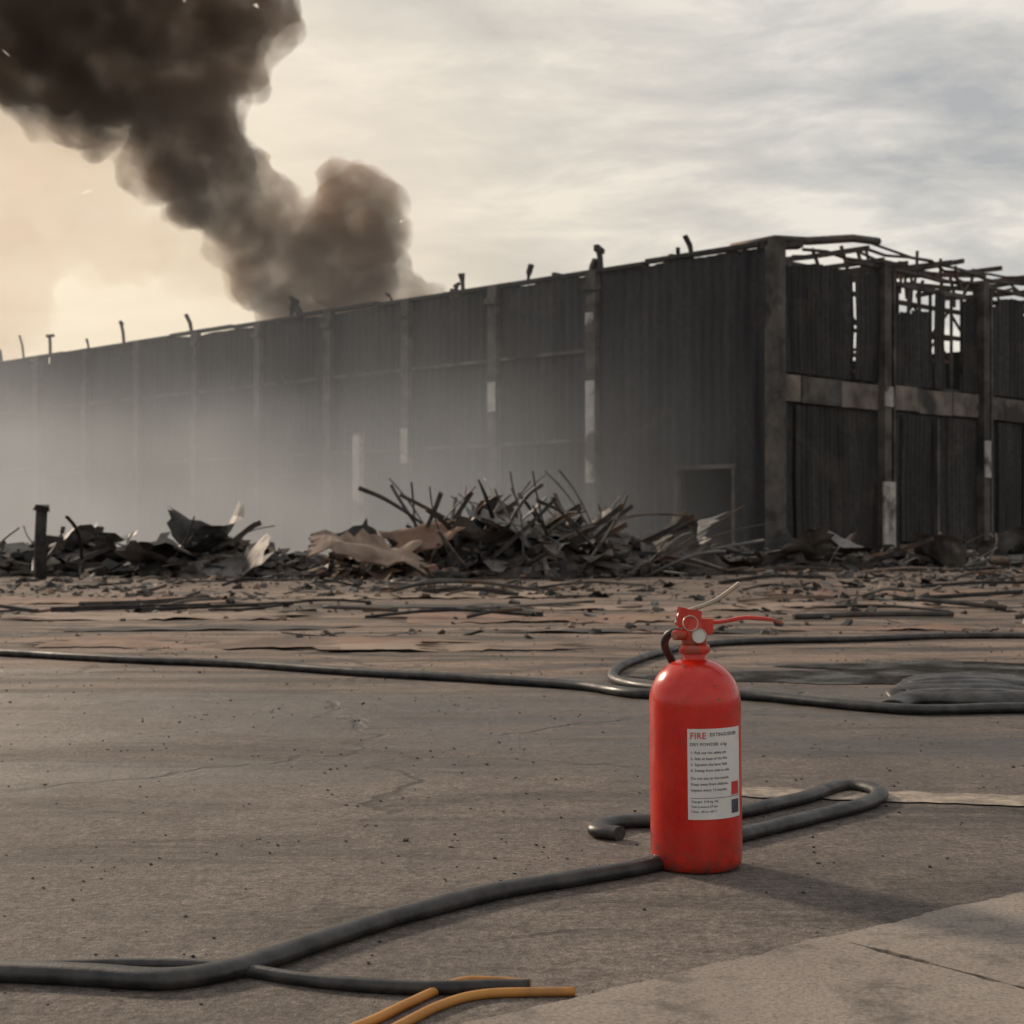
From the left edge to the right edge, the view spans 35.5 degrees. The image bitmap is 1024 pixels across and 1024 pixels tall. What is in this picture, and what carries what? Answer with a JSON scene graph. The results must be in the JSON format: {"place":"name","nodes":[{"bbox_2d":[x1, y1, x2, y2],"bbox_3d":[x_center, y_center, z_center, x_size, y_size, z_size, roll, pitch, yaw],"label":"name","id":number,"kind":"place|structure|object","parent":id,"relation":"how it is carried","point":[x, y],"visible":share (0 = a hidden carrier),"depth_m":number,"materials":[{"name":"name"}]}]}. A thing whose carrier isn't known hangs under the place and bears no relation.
{"place":"outdoors","nodes":[
{"label":"outdoors","id":0,"kind":"place"},
{"bbox_2d":[304,521,466,574],"bbox_3d":[-1.677,0.482,21.733,2.390,0.728,1.170,0,0,-24],"label":"collapsed roof sheet","id":1,"kind":"object","parent":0,"point":[362,545],"visible":0.97,"depth_m":21.80,"materials":[{"name":"brown metal"}]},
{"bbox_2d":[0,538,1023,1023],"bbox_3d":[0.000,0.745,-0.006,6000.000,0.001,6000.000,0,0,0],"label":"ground","id":2,"kind":"structure","parent":0,"point":[238,808],"depth_m":4.26,"materials":[{"name":"grey asphalt"}]},
{"bbox_2d":[33,504,63,579],"bbox_3d":[-6.231,0.403,21.512,0.414,1.010,0.208,0,0,-13],"label":"charred post","id":3,"kind":"object","parent":2,"relation":"on","point":[41,537],"visible":0.91,"depth_m":21.43,"materials":[{"name":"brown wood"}]},
{"bbox_2d":[0,516,178,576],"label":"rubble heap","id":4,"kind":"object","parent":2,"relation":"on","point":[89,548],"visible":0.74,"depth_m":23.29,"materials":[{"name":"black metal"}]},
{"bbox_2d":[108,500,320,577],"bbox_3d":[-4.219,0.493,23.294,3.256,1.366,3.582,0,0,0],"label":"rubble heap","id":5,"kind":"object","parent":2,"relation":"on","point":[203,549],"visible":0.91,"depth_m":22.69,"materials":[{"name":"black metal"}]},
{"bbox_2d":[44,958,529,994],"bbox_3d":[-0.785,0.754,2.669,1.649,0.023,0.088,0,0,9],"label":"fire hose","id":6,"kind":"object","parent":2,"relation":"on","point":[373,985],"visible":0.68,"depth_m":2.55,"materials":[{"name":"black rubber"}]},
{"bbox_2d":[0,269,600,548],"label":"front columns","id":7,"kind":"structure","parent":2,"relation":"on","point":[591,287],"depth_m":48.58,"materials":[{"name":"paint"}]},
{"bbox_2d":[0,248,764,550],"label":"front wall","id":8,"kind":"structure","parent":2,"relation":"on","point":[682,371],"depth_m":45.00,"materials":[{"name":"grey metal"}]},
{"bbox_2d":[0,235,693,360],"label":"roofline stubs","id":9,"kind":"object","parent":8,"relation":"on","point":[595,263],"visible":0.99,"depth_m":44.85,"materials":[{"name":"black metal"}]},
{"bbox_2d":[0,240,766,363],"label":"parapet capping","id":10,"kind":"object","parent":8,"relation":"on","point":[700,253],"visible":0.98,"depth_m":44.96,"materials":[{"name":"black metal"}]},
{"bbox_2d":[45,464,735,554],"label":"doorways","id":11,"kind":"object","parent":8,"relation":"in","point":[710,492],"visible":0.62,"depth_m":50.13,"materials":[{"name":"grey"}]},
{"bbox_2d":[450,254,959,375],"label":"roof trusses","id":12,"kind":"object","parent":8,"relation":"attached to","point":[925,307],"visible":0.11,"depth_m":48.09,"materials":[{"name":"metal"}]},
{"bbox_2d":[289,518,497,579],"bbox_3d":[-1.739,0.600,22.536,3.088,1.044,2.754,0,0,0],"label":"rubble heap","id":13,"kind":"object","parent":2,"relation":"on","point":[342,566],"visible":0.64,"depth_m":21.89,"materials":[{"name":"brown wood"}]},
{"bbox_2d":[350,976,530,1023],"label":"air hose","id":14,"kind":"object","parent":2,"relation":"on","point":[399,1007],"visible":0.49,"depth_m":2.45,"materials":[{"name":"orange rubber"}]},
{"bbox_2d":[0,779,888,989],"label":"fire hose","id":15,"kind":"object","parent":2,"relation":"on","point":[613,827],"visible":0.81,"depth_m":3.01,"materials":[{"name":"black rubber"}]},
{"bbox_2d":[392,987,574,1023],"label":"air hose","id":16,"kind":"object","parent":2,"relation":"on","point":[433,1008],"visible":1,"depth_m":2.50,"materials":[{"name":"orange rubber"}]},
{"bbox_2d":[0,590,1018,651],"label":"burnt sheeting","id":17,"kind":"object","parent":2,"relation":"on","point":[347,643],"visible":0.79,"depth_m":12.37,"materials":[{"name":"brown wood"}]},
{"bbox_2d":[0,557,1023,639],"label":"debris","id":18,"kind":"object","parent":2,"relation":"on","point":[1000,576],"visible":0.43,"depth_m":16.61,"materials":[{"name":"brown wood"}]},
{"bbox_2d":[0,649,1023,714],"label":"fire hose","id":19,"kind":"object","parent":2,"relation":"on","point":[901,708],"visible":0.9,"depth_m":7.37,"materials":[{"name":"black rubber"}]},
{"bbox_2d":[48,352,1023,543],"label":"wall","id":20,"kind":"structure","parent":2,"relation":"on","point":[285,481],"depth_m":61.11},
{"bbox_2d":[294,468,778,578],"bbox_3d":[0.367,0.231,23.580,6.847,1.731,5.782,0,0,0],"label":"collapsed steel rubble","id":21,"kind":"object","parent":2,"relation":"on","point":[601,545],"visible":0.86,"depth_m":22.45,"materials":[{"name":"black metal"}]},
{"bbox_2d":[651,510,749,575],"bbox_3d":[2.015,0.641,24.585,3.197,1.329,3.620,0,0,15],"label":"rubble heap","id":22,"kind":"object","parent":2,"relation":"on","point":[694,528],"visible":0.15,"depth_m":23.49,"materials":[{"name":"grey wood"}]},
{"bbox_2d":[649,582,782,873],"bbox_3d":[0.428,0.462,3.472,0.264,0.620,0.210,0,-1,35],"label":"fire extinguisher","id":23,"kind":"object","parent":2,"relation":"on","point":[695,762],"visible":1,"depth_m":3.41,"materials":[{"name":"red metal"}]},
{"bbox_2d":[608,632,1023,688],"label":"fire hose","id":24,"kind":"object","parent":2,"relation":"on","point":[613,673],"visible":0.78,"depth_m":9.98,"materials":[{"name":"black rubber"}]},
{"bbox_2d":[628,661,1023,684],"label":"puddle","id":25,"kind":"object","parent":2,"relation":"on","point":[895,673],"visible":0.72,"depth_m":7.99,"materials":[{"name":"grey liquid"}]},
{"bbox_2d":[635,525,1023,570],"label":"rubble heap","id":26,"kind":"object","parent":2,"relation":"on","point":[822,546],"visible":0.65,"depth_m":25.61,"materials":[{"name":"brown wood"}]},
{"bbox_2d":[742,786,1023,805],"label":"road marking","id":27,"kind":"object","parent":2,"relation":"on","point":[919,796],"visible":0.73,"depth_m":4.35,"materials":[{"name":"paint"}]},
{"bbox_2d":[765,237,1023,548],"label":"side columns","id":28,"kind":"structure","parent":2,"relation":"on","point":[776,263],"depth_m":40.02,"materials":[{"name":"paint"}]},
{"bbox_2d":[730,234,1023,307],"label":"burnt roof framing","id":29,"kind":"object","parent":28,"relation":"on","point":[904,270],"visible":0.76,"depth_m":41.67,"materials":[{"name":"metal"}]},
{"bbox_2d":[786,263,1023,551],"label":"side wall","id":30,"kind":"structure","parent":2,"relation":"on","point":[836,478],"depth_m":40.02,"materials":[{"name":"black metal"}]},
{"bbox_2d":[786,374,1023,422],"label":"side band","id":31,"kind":"object","parent":30,"relation":"attached to","point":[818,391],"visible":0.99,"depth_m":40.77,"materials":[{"name":"paint"}]},
{"bbox_2d":[881,674,1023,703],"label":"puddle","id":32,"kind":"object","parent":2,"relation":"on","point":[942,689],"visible":0.92,"depth_m":6.50,"materials":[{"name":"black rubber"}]},
{"bbox_2d":[938,525,1023,567],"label":"rubble heap","id":33,"kind":"object","parent":2,"relation":"on","point":[1010,544],"visible":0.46,"depth_m":28.20,"materials":[{"name":"brown wood"}]},
{"bbox_2d":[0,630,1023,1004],"bbox_3d":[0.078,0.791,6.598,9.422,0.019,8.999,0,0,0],"label":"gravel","id":34,"kind":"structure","parent":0,"point":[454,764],"depth_m":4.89,"materials":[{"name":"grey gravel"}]},
{"bbox_2d":[0,0,1023,363],"label":"sky","id":35,"kind":"structure","parent":0,"point":[215,162],"materials":[{"name":"grey"}]},
{"bbox_2d":[460,891,1023,1023],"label":"pavement","id":36,"kind":"structure","parent":0,"point":[961,964],"depth_m":2.56,"materials":[{"name":"concrete"}]}
]}

